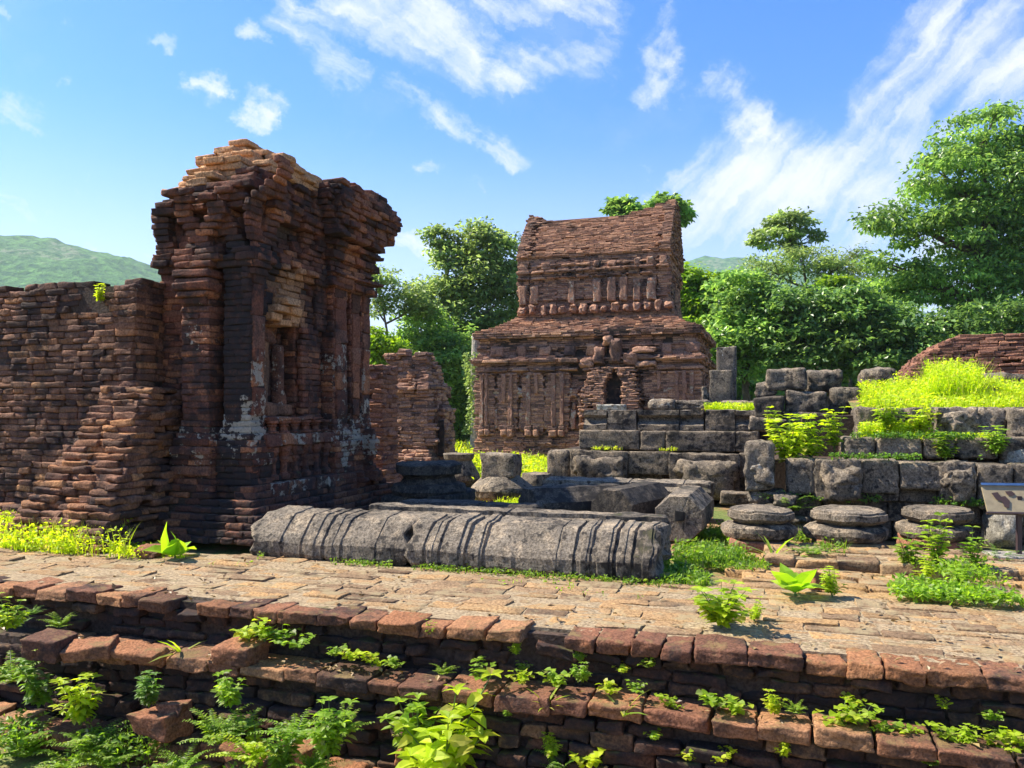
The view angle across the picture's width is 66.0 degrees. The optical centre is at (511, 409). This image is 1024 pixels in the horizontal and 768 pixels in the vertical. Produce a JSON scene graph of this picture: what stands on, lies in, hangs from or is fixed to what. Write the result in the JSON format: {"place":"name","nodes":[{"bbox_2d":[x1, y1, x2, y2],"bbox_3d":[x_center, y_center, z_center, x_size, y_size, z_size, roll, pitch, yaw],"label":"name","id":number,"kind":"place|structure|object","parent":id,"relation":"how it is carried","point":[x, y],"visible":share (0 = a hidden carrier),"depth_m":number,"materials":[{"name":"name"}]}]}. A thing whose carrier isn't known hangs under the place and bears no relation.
{"place":"outdoors","nodes":[
{"label":"outdoors","id":0,"kind":"place"},
{"bbox_2d":[0,235,160,288],"bbox_3d":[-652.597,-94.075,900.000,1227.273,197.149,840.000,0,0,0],"label":"hill","id":1,"kind":"structure","parent":0,"point":[25,260],"depth_m":760.69,"materials":[{"name":"plant"}]},
{"bbox_2d":[0,708,271,767],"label":"plants","id":2,"kind":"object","parent":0,"point":[17,737],"depth_m":5.63,"materials":[{"name":"green plant"}]},
{"bbox_2d":[126,706,193,742],"bbox_3d":[-2.512,2.228,5.621,0.387,0.200,0.285,-1,-2,26],"label":"loose brick","id":3,"kind":"object","parent":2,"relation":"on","point":[152,722],"visible":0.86,"depth_m":5.53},
{"bbox_2d":[132,670,164,707],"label":"ferny weed","id":4,"kind":"object","parent":3,"relation":"on","point":[147,694],"visible":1,"depth_m":5.59,"materials":[{"name":"green plant"}]},
{"bbox_2d":[156,699,192,718],"bbox_3d":[-2.412,2.139,5.634,0.215,0.131,0.198,0,-3,8],"label":"loose brick","id":5,"kind":"object","parent":3,"relation":"on","point":[179,707],"visible":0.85,"depth_m":5.57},
{"bbox_2d":[262,727,304,767],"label":"ferny weed","id":6,"kind":"object","parent":2,"relation":"on","point":[282,761],"visible":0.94,"depth_m":5.02,"materials":[{"name":"green plant"}]},
{"bbox_2d":[0,438,1023,767],"bbox_3d":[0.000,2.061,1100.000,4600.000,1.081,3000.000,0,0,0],"label":"ground","id":7,"kind":"structure","parent":0,"point":[720,510],"depth_m":7.95,"materials":[{"name":"green plant"}]},
{"bbox_2d":[0,592,30,631],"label":"ferny weed","id":8,"kind":"object","parent":7,"relation":"on","point":[7,622],"visible":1,"depth_m":6.16,"materials":[{"name":"green plant"}]},
{"bbox_2d":[0,716,68,757],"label":"ferny weed","id":9,"kind":"object","parent":7,"relation":"on","point":[27,751],"visible":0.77,"depth_m":5.75,"materials":[{"name":"green plant"}]},
{"bbox_2d":[6,657,69,708],"bbox_3d":[-3.582,2.042,5.912,0.431,0.428,0.361,0,0,14],"label":"ferny weed","id":10,"kind":"object","parent":7,"relation":"on","point":[38,694],"visible":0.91,"depth_m":5.90,"materials":[{"name":"green plant"}]},
{"bbox_2d":[35,731,97,767],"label":"ferny weed","id":11,"kind":"object","parent":7,"relation":"on","point":[64,764],"visible":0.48,"depth_m":5.62,"materials":[{"name":"green plant"}]},
{"bbox_2d":[48,671,103,725],"bbox_3d":[-3.177,2.116,5.757,0.375,0.384,0.323,0,0,-36],"label":"ferny weed","id":12,"kind":"object","parent":7,"relation":"on","point":[80,711],"visible":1,"depth_m":5.71,"materials":[{"name":"green plant"}]},
{"bbox_2d":[0,278,182,553],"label":"brick wall","id":13,"kind":"structure","parent":7,"relation":"on","point":[90,414],"depth_m":9.57,"materials":[{"name":"brick"}]},
{"bbox_2d":[0,509,185,559],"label":"grass","id":14,"kind":"structure","parent":7,"relation":"on","point":[50,544],"depth_m":8.28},
{"bbox_2d":[74,745,149,767],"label":"ferny weed","id":15,"kind":"object","parent":7,"relation":"on","point":[109,761],"visible":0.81,"depth_m":5.46,"materials":[{"name":"green plant"}]},
{"bbox_2d":[151,742,214,767],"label":"ferny weed","id":16,"kind":"object","parent":7,"relation":"on","point":[181,763],"visible":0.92,"depth_m":5.33,"materials":[{"name":"green plant"}]},
{"bbox_2d":[210,669,247,708],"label":"ferny weed","id":17,"kind":"object","parent":7,"relation":"on","point":[229,696],"visible":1,"depth_m":5.37,"materials":[{"name":"green plant"}]},
{"bbox_2d":[207,708,263,735],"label":"ferny weed","id":18,"kind":"object","parent":7,"relation":"on","point":[240,727],"visible":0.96,"depth_m":5.28,"materials":[{"name":"green plant"}]},
{"bbox_2d":[204,716,285,767],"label":"ferny weed","id":19,"kind":"object","parent":7,"relation":"on","point":[255,749],"visible":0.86,"depth_m":5.12,"materials":[{"name":"green plant"}]},
{"bbox_2d":[150,139,402,545],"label":"brick tower","id":20,"kind":"structure","parent":7,"relation":"on","point":[263,261],"depth_m":9.73,"materials":[{"name":"brick"}]},
{"bbox_2d":[250,709,319,745],"bbox_3d":[-1.408,2.096,5.116,0.488,0.156,0.469,0,0,28],"label":"ferny weed","id":21,"kind":"object","parent":7,"relation":"on","point":[301,727],"visible":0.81,"depth_m":5.12,"materials":[{"name":"green plant"}]},
{"bbox_2d":[280,748,345,767],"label":"ferny weed","id":22,"kind":"object","parent":7,"relation":"on","point":[311,762],"visible":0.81,"depth_m":5.02,"materials":[{"name":"green plant"}]},
{"bbox_2d":[369,364,402,482],"bbox_3d":[-2.565,0.355,14.470,1.022,2.343,0.932,0,0,18],"label":"brick wall stub","id":23,"kind":"object","parent":7,"relation":"on","point":[383,398],"visible":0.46,"depth_m":14.16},
{"bbox_2d":[369,326,416,364],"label":"tree","id":24,"kind":"object","parent":7,"relation":"on","point":[381,344],"visible":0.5,"depth_m":29.47,"materials":[{"name":"green plant"}]},
{"bbox_2d":[369,263,447,334],"bbox_3d":[-4.636,-2.165,32.941,4.004,8.048,2.625,0,0,0],"label":"tree","id":25,"kind":"object","parent":7,"relation":"on","point":[412,304],"visible":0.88,"depth_m":32.76,"materials":[{"name":"green plant"}]},
{"bbox_2d":[383,349,457,461],"bbox_3d":[-2.228,0.084,18.464,1.845,2.972,1.611,0,0,18],"label":"brick ruin","id":26,"kind":"object","parent":7,"relation":"on","point":[425,417],"visible":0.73,"depth_m":18.01,"materials":[{"name":"brick"}]},
{"bbox_2d":[381,460,475,502],"bbox_3d":[-1.169,1.131,11.084,1.071,0.856,1.051,0,0,18],"label":"column base","id":27,"kind":"object","parent":7,"relation":"on","point":[422,479],"visible":0.59,"depth_m":10.73,"materials":[{"name":"stone"}]},
{"bbox_2d":[387,301,478,418],"bbox_3d":[-3.042,-1.486,34.119,4.852,6.716,4.248,0,0,0],"label":"tree","id":28,"kind":"object","parent":7,"relation":"on","point":[436,341],"visible":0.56,"depth_m":33.26,"materials":[{"name":"green plant"}]},
{"bbox_2d":[446,350,470,444],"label":"tree","id":29,"kind":"object","parent":7,"relation":"on","point":[458,425],"visible":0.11,"depth_m":34.20,"materials":[{"name":"green plant"}]},
{"bbox_2d":[443,452,479,485],"bbox_3d":[-1.084,1.212,16.123,0.873,0.687,0.860,0,0,18],"label":"column base","id":30,"kind":"object","parent":7,"relation":"on","point":[469,471],"visible":0.65,"depth_m":15.85,"materials":[{"name":"stone"}]},
{"bbox_2d":[410,215,521,394],"bbox_3d":[-1.989,-3.720,37.952,6.390,11.142,4.257,0,0,0],"label":"tree","id":31,"kind":"object","parent":7,"relation":"on","point":[473,260],"visible":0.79,"depth_m":37.31,"materials":[{"name":"green plant"}]},
{"bbox_2d":[257,551,677,587],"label":"grass","id":32,"kind":"structure","parent":7,"relation":"on","point":[532,574],"depth_m":7.13,"materials":[{"name":"green plant"}]},
{"bbox_2d":[461,335,479,449],"bbox_3d":[-1.314,-0.500,28.988,1.152,4.606,1.171,0,0,0],"label":"vine covered trunk","id":33,"kind":"object","parent":7,"relation":"on","point":[474,352],"visible":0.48,"depth_m":28.84,"materials":[{"name":"green plant"}]},
{"bbox_2d":[455,439,546,502],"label":"grass","id":34,"kind":"structure","parent":7,"relation":"on","point":[536,463],"depth_m":19.74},
{"bbox_2d":[471,452,531,501],"bbox_3d":[-0.171,1.136,13.202,1.064,0.839,1.056,0,0,18],"label":"column base","id":35,"kind":"object","parent":7,"relation":"on","point":[501,474],"visible":0.94,"depth_m":12.90,"materials":[{"name":"grey stone"}]},
{"bbox_2d":[0,547,1023,767],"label":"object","id":36,"kind":"structure","parent":7,"relation":"on","point":[855,661],"depth_m":5.47,"materials":[{"name":"brick"}]},
{"bbox_2d":[0,650,39,683],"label":"ferny weed","id":37,"kind":"object","parent":36,"relation":"on","point":[7,675],"visible":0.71,"depth_m":6.16,"materials":[{"name":"green plant"}]},
{"bbox_2d":[20,628,77,663],"bbox_3d":[-3.522,1.797,6.011,0.312,0.194,0.360,-1,-3,2],"label":"loose brick","id":38,"kind":"object","parent":36,"relation":"on","point":[49,644],"visible":0.88,"depth_m":5.86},
{"bbox_2d":[47,719,130,756],"bbox_3d":[-2.982,2.342,5.600,0.556,0.193,0.483,0,0,24],"label":"ferny weed","id":39,"kind":"object","parent":36,"relation":"on","point":[80,739],"visible":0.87,"depth_m":5.58,"materials":[{"name":"green plant"}]},
{"bbox_2d":[59,634,119,662],"bbox_3d":[-3.188,1.809,5.964,0.372,0.156,0.223,0,1,-4],"label":"loose brick","id":40,"kind":"object","parent":36,"relation":"on","point":[87,649],"visible":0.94,"depth_m":5.87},
{"bbox_2d":[110,639,169,665],"bbox_3d":[-2.804,1.834,5.948,0.404,0.123,0.223,0,2,14],"label":"loose brick","id":41,"kind":"object","parent":36,"relation":"on","point":[141,652],"visible":0.95,"depth_m":5.89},
{"bbox_2d":[144,522,195,557],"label":"broad leaf plant","id":42,"kind":"object","parent":36,"relation":"on","point":[174,547],"visible":1,"depth_m":7.87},
{"bbox_2d":[177,703,261,744],"bbox_3d":[-1.968,2.151,5.349,0.505,0.202,0.581,0,0,-9],"label":"ferny weed","id":43,"kind":"object","parent":36,"relation":"on","point":[214,729],"visible":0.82,"depth_m":5.36,"materials":[{"name":"green plant"}]},
{"bbox_2d":[211,636,271,667],"bbox_3d":[-1.996,1.798,5.812,0.364,0.197,0.262,2,3,20],"label":"loose brick","id":44,"kind":"object","parent":36,"relation":"on","point":[236,652],"visible":0.94,"depth_m":5.73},
{"bbox_2d":[304,696,358,759],"bbox_3d":[-1.138,2.041,5.006,0.359,0.367,0.309,0,0,-23],"label":"ferny weed","id":45,"kind":"object","parent":36,"relation":"on","point":[328,741],"visible":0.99,"depth_m":4.98,"materials":[{"name":"green plant"}]},
{"bbox_2d":[250,505,430,565],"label":"fallen pillar","id":46,"kind":"structure","parent":36,"relation":"on","point":[312,533],"depth_m":7.93,"materials":[{"name":"grey stone"}]},
{"bbox_2d":[377,692,447,767],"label":"leafy weed","id":47,"kind":"object","parent":36,"relation":"on","point":[417,708],"visible":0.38,"depth_m":5.15,"materials":[{"name":"green plant"}]},
{"bbox_2d":[388,667,502,767],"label":"leafy weed","id":48,"kind":"object","parent":36,"relation":"on","point":[459,744],"visible":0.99,"depth_m":4.95,"materials":[{"name":"green plant"}]},
{"bbox_2d":[400,499,543,508],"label":"fallen pillar","id":49,"kind":"structure","parent":36,"relation":"on","point":[454,502],"depth_m":8.64,"materials":[{"name":"stone"}]},
{"bbox_2d":[1,552,1023,750],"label":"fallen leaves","id":50,"kind":"object","parent":36,"relation":"on","point":[555,695],"visible":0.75,"depth_m":5.55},
{"bbox_2d":[369,502,671,561],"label":"fallen pillar","id":51,"kind":"structure","parent":36,"relation":"on","point":[588,516],"depth_m":8.03,"materials":[{"name":"grey stone"}]},
{"bbox_2d":[404,512,670,582],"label":"fallen pillar","id":52,"kind":"structure","parent":36,"relation":"on","point":[616,548],"depth_m":7.25,"materials":[{"name":"grey stone"}]},
{"bbox_2d":[568,747,605,767],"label":"weed","id":53,"kind":"object","parent":36,"relation":"on","point":[593,759],"visible":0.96,"depth_m":4.85,"materials":[{"name":"green plant"}]},
{"bbox_2d":[208,554,1023,607],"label":"grass","id":54,"kind":"structure","parent":36,"relation":"on","point":[927,588],"depth_m":6.21,"materials":[{"name":"green plant"}]},
{"bbox_2d":[688,579,755,628],"bbox_3d":[1.442,1.345,5.376,0.421,0.312,0.489,0,0,-41],"label":"leafy weed","id":55,"kind":"object","parent":36,"relation":"on","point":[719,611],"visible":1,"depth_m":5.37,"materials":[{"name":"green plant"}]},
{"bbox_2d":[770,563,829,595],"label":"broad leaf plant","id":56,"kind":"object","parent":36,"relation":"on","point":[787,578],"visible":1,"depth_m":6.31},
{"bbox_2d":[812,697,861,725],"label":"weed","id":57,"kind":"object","parent":36,"relation":"on","point":[842,718],"visible":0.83,"depth_m":4.56,"materials":[{"name":"green plant"}]},
{"bbox_2d":[976,725,1023,753],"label":"weed","id":58,"kind":"object","parent":36,"relation":"on","point":[1005,741],"visible":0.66,"depth_m":4.34,"materials":[{"name":"green plant"}]},
{"bbox_2d":[518,483,618,510],"bbox_3d":[0.780,1.230,9.863,1.319,0.569,0.570,0,0,-24],"label":"octagonal stone","id":59,"kind":"object","parent":7,"relation":"on","point":[570,497],"visible":0.45,"depth_m":9.60,"materials":[{"name":"stone"}]},
{"bbox_2d":[469,199,716,456],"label":"brick temple","id":60,"kind":"structure","parent":7,"relation":"on","point":[598,323],"depth_m":24.31,"materials":[{"name":"brick"}]},
{"bbox_2d":[598,191,698,227],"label":"tree","id":61,"kind":"object","parent":7,"relation":"on","point":[616,205],"visible":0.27,"depth_m":39.44,"materials":[{"name":"green plant"}]},
{"bbox_2d":[370,310,936,419],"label":"woods","id":62,"kind":"object","parent":7,"relation":"on","point":[761,377],"visible":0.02,"depth_m":46.45,"materials":[{"name":"green plant"}]},
{"bbox_2d":[547,398,828,499],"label":"stone terrace","id":63,"kind":"structure","parent":7,"relation":"on","point":[709,445],"depth_m":13.56,"materials":[{"name":"stone"}]},
{"bbox_2d":[709,370,733,402],"bbox_3d":[4.011,-0.314,15.103,0.456,0.880,0.365,0,0,18],"label":"stone stele","id":64,"kind":"object","parent":63,"relation":"on","point":[721,386],"visible":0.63,"depth_m":14.95,"materials":[{"name":"grey stone"}]},
{"bbox_2d":[716,346,736,399],"bbox_3d":[4.217,-0.581,15.499,0.388,1.350,0.301,0,0,18],"label":"stone stele","id":65,"kind":"object","parent":63,"relation":"on","point":[726,358],"visible":0.55,"depth_m":15.36,"materials":[{"name":"grey stone"}]},
{"bbox_2d":[680,261,743,329],"bbox_3d":[8.735,-2.486,35.953,4.314,8.683,3.329,0,0,0],"label":"tree","id":66,"kind":"object","parent":7,"relation":"on","point":[693,307],"visible":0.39,"depth_m":35.36,"materials":[{"name":"green plant"}]},
{"bbox_2d":[720,490,750,504],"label":"stone block","id":67,"kind":"structure","parent":7,"relation":"on","point":[729,497],"depth_m":12.23,"materials":[{"name":"stone"}]},
{"bbox_2d":[699,265,804,400],"bbox_3d":[9.829,-2.105,33.026,5.276,7.914,4.368,0,0,0],"label":"tree","id":68,"kind":"object","parent":7,"relation":"on","point":[741,320],"visible":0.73,"depth_m":32.29,"materials":[{"name":"green plant"}]},
{"bbox_2d":[659,520,852,586],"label":"grass","id":69,"kind":"structure","parent":7,"relation":"on","point":[705,554],"depth_m":7.78,"materials":[{"name":"green plant"}]},
{"bbox_2d":[721,504,797,553],"bbox_3d":[2.733,1.328,8.732,0.820,0.525,0.764,0,0,18],"label":"lotus base","id":70,"kind":"object","parent":7,"relation":"on","point":[750,524],"visible":0.82,"depth_m":8.45,"materials":[{"name":"grey stone"}]},
{"bbox_2d":[743,206,828,362],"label":"tree","id":71,"kind":"object","parent":7,"relation":"on","point":[779,226],"visible":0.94,"depth_m":46.59,"materials":[{"name":"green plant"}]},
{"bbox_2d":[742,278,878,384],"bbox_3d":[12.104,-1.700,32.032,5.309,7.144,4.560,0,0,0],"label":"tree","id":72,"kind":"object","parent":7,"relation":"on","point":[805,323],"visible":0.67,"depth_m":31.10,"materials":[{"name":"green plant"}]},
{"bbox_2d":[737,241,888,366],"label":"tree","id":73,"kind":"object","parent":7,"relation":"on","point":[820,268],"visible":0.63,"depth_m":43.55,"materials":[{"name":"green plant"}]},
{"bbox_2d":[802,504,888,548],"bbox_3d":[3.650,1.331,8.635,0.883,0.522,0.892,0,0,12],"label":"lotus base","id":74,"kind":"object","parent":7,"relation":"on","point":[856,524],"visible":0.77,"depth_m":8.34,"materials":[{"name":"grey stone"}]},
{"bbox_2d":[806,272,911,386],"bbox_3d":[16.567,-2.374,37.928,5.048,8.458,3.840,0,0,0],"label":"tree","id":75,"kind":"object","parent":7,"relation":"on","point":[840,280],"visible":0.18,"depth_m":37.54,"materials":[{"name":"green plant"}]},
{"bbox_2d":[807,279,946,377],"bbox_3d":[14.486,-1.599,30.997,5.686,6.937,4.280,0,0,0],"label":"tree","id":76,"kind":"object","parent":7,"relation":"on","point":[882,327],"visible":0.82,"depth_m":30.19,"materials":[{"name":"green plant"}]},
{"bbox_2d":[743,399,1023,544],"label":"stone terrace","id":77,"kind":"structure","parent":7,"relation":"on","point":[898,485],"depth_m":9.50,"materials":[{"name":"stone"}]},
{"bbox_2d":[764,414,815,462],"bbox_3d":[3.486,0.391,9.856,0.574,0.682,0.667,0,0,-33],"label":"leafy weed","id":78,"kind":"object","parent":77,"relation":"on","point":[787,450],"visible":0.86,"depth_m":9.86,"materials":[{"name":"green plant"}]},
{"bbox_2d":[786,413,833,456],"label":"leafy weed","id":79,"kind":"object","parent":77,"relation":"on","point":[814,448],"visible":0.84,"depth_m":10.04,"materials":[{"name":"green plant"}]},
{"bbox_2d":[818,406,853,451],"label":"leafy weed","id":80,"kind":"object","parent":77,"relation":"on","point":[834,441],"visible":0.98,"depth_m":10.08,"materials":[{"name":"green plant"}]},
{"bbox_2d":[827,387,861,414],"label":"stone block","id":81,"kind":"structure","parent":77,"relation":"on","point":[838,398],"depth_m":11.74,"materials":[{"name":"grey stone"}]},
{"bbox_2d":[805,369,842,392],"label":"stone block","id":82,"kind":"structure","parent":81,"relation":"on","point":[826,380],"depth_m":11.90,"materials":[{"name":"grey stone"}]},
{"bbox_2d":[754,430,984,506],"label":"grass","id":83,"kind":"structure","parent":77,"relation":"on","point":[902,456],"depth_m":9.45,"materials":[{"name":"green plant"}]},
{"bbox_2d":[857,367,898,386],"bbox_3d":[6.260,-0.553,13.487,0.638,0.369,0.662,0,0,18],"label":"stone block","id":84,"kind":"object","parent":77,"relation":"on","point":[879,373],"depth_m":13.23,"materials":[{"name":"grey stone"}]},
{"bbox_2d":[872,395,909,430],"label":"leafy weed","id":85,"kind":"object","parent":77,"relation":"on","point":[890,418],"visible":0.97,"depth_m":9.99,"materials":[{"name":"green plant"}]},
{"bbox_2d":[899,396,941,432],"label":"leafy weed","id":86,"kind":"object","parent":77,"relation":"on","point":[920,419],"visible":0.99,"depth_m":9.83,"materials":[{"name":"green plant"}]},
{"bbox_2d":[854,355,1023,439],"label":"grass","id":87,"kind":"structure","parent":77,"relation":"on","point":[959,384],"depth_m":10.99,"materials":[{"name":"plant"}]},
{"bbox_2d":[898,333,1023,382],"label":"brick mound","id":88,"kind":"object","parent":77,"relation":"on","point":[1004,352],"visible":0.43,"depth_m":13.65,"materials":[{"name":"brick"}]},
{"bbox_2d":[978,425,1011,456],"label":"leafy weed","id":89,"kind":"object","parent":77,"relation":"on","point":[996,446],"visible":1,"depth_m":9.29,"materials":[{"name":"green plant"}]},
{"bbox_3d":[4.250,0.309,11.495,0.695,0.218,0.619,0,0,18],"label":"stone block","id":90,"kind":"object","parent":77,"relation":"on","visible":0},
{"bbox_2d":[748,415,786,431],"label":"stone block","id":91,"kind":"structure","parent":90,"relation":"on","point":[756,424],"depth_m":11.36,"materials":[{"name":"stone"}]},
{"bbox_2d":[753,395,784,417],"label":"stone block","id":92,"kind":"structure","parent":91,"relation":"on","point":[765,403],"depth_m":11.47,"materials":[{"name":"stone"}]},
{"bbox_2d":[782,412,827,426],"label":"stone block","id":93,"kind":"structure","parent":90,"relation":"on","point":[800,413],"depth_m":11.41,"materials":[{"name":"stone"}]},
{"bbox_2d":[785,390,827,412],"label":"stone block","id":94,"kind":"structure","parent":93,"relation":"on","point":[802,401],"depth_m":11.51,"materials":[{"name":"stone"}]},
{"bbox_2d":[765,367,807,390],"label":"stone block","id":95,"kind":"structure","parent":94,"relation":"on","point":[783,379],"depth_m":11.62,"materials":[{"name":"stone"}]},
{"bbox_2d":[762,542,1023,580],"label":"brick step","id":96,"kind":"object","parent":7,"relation":"on","point":[874,558],"visible":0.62,"depth_m":7.61,"materials":[{"name":"brick"}]},
{"bbox_2d":[979,483,1023,558],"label":"information board","id":97,"kind":"object","parent":96,"relation":"on","point":[1003,498],"visible":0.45,"depth_m":7.74,"materials":[{"name":"metal"}]},
{"bbox_2d":[847,99,1023,328],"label":"tree","id":98,"kind":"object","parent":7,"relation":"on","point":[982,211],"visible":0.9,"depth_m":33.09,"materials":[{"name":"green plant"}]},
{"bbox_2d":[894,504,978,550],"bbox_3d":[4.682,1.332,8.714,0.765,0.518,0.797,0,0,6],"label":"lotus base","id":99,"kind":"object","parent":7,"relation":"on","point":[961,518],"visible":0.68,"depth_m":8.47,"materials":[{"name":"grey stone"}]},
{"bbox_2d":[884,292,1023,369],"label":"tree","id":100,"kind":"object","parent":7,"relation":"on","point":[1009,314],"visible":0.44,"depth_m":29.45,"materials":[{"name":"green plant"}]},
{"bbox_2d":[979,510,1022,548],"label":"stone block","id":101,"kind":"structure","parent":7,"relation":"on","point":[998,531],"depth_m":8.79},
{"bbox_2d":[0,0,1023,342],"label":"sky","id":102,"kind":"structure","parent":0,"point":[508,112],"materials":[{"name":"blue"}]},
{"bbox_2d":[591,400,754,450],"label":"grass","id":103,"kind":"structure","parent":0,"point":[726,405],"depth_m":13.86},
{"bbox_2d":[684,255,929,322],"bbox_3d":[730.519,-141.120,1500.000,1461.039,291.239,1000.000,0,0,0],"label":"hill","id":104,"kind":"structure","parent":0,"point":[713,264],"depth_m":1353.25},
{"bbox_2d":[699,517,1023,607],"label":"path","id":105,"kind":"structure","parent":0,"point":[876,587],"depth_m":6.94,"materials":[{"name":"brick"}]},
{"bbox_2d":[542,476,715,497],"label":"fallen pillar","id":106,"kind":"structure","parent":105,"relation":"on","point":[672,485],"depth_m":11.10,"materials":[{"name":"grey stone"}]},
{"bbox_2d":[591,482,669,513],"bbox_3d":[1.508,1.228,9.845,0.582,0.577,1.222,0,0,34],"label":"octagonal stone","id":107,"kind":"object","parent":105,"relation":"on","point":[645,497],"visible":0.52,"depth_m":9.44,"materials":[{"name":"stone"}]},
{"bbox_2d":[655,485,713,541],"bbox_3d":[2.096,1.242,9.518,0.555,0.553,1.303,0,0,20],"label":"octagonal stone","id":108,"kind":"object","parent":105,"relation":"on","point":[687,511],"visible":0.92,"depth_m":8.96,"materials":[{"name":"grey stone"}]},
{"bbox_2d":[894,532,926,566],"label":"leafy weed","id":109,"kind":"object","parent":105,"relation":"on","point":[907,554],"visible":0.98,"depth_m":7.35,"materials":[{"name":"green plant"}]},
{"bbox_2d":[916,512,954,562],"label":"leafy weed","id":110,"kind":"object","parent":105,"relation":"on","point":[932,551],"visible":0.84,"depth_m":7.35,"materials":[{"name":"green plant"}]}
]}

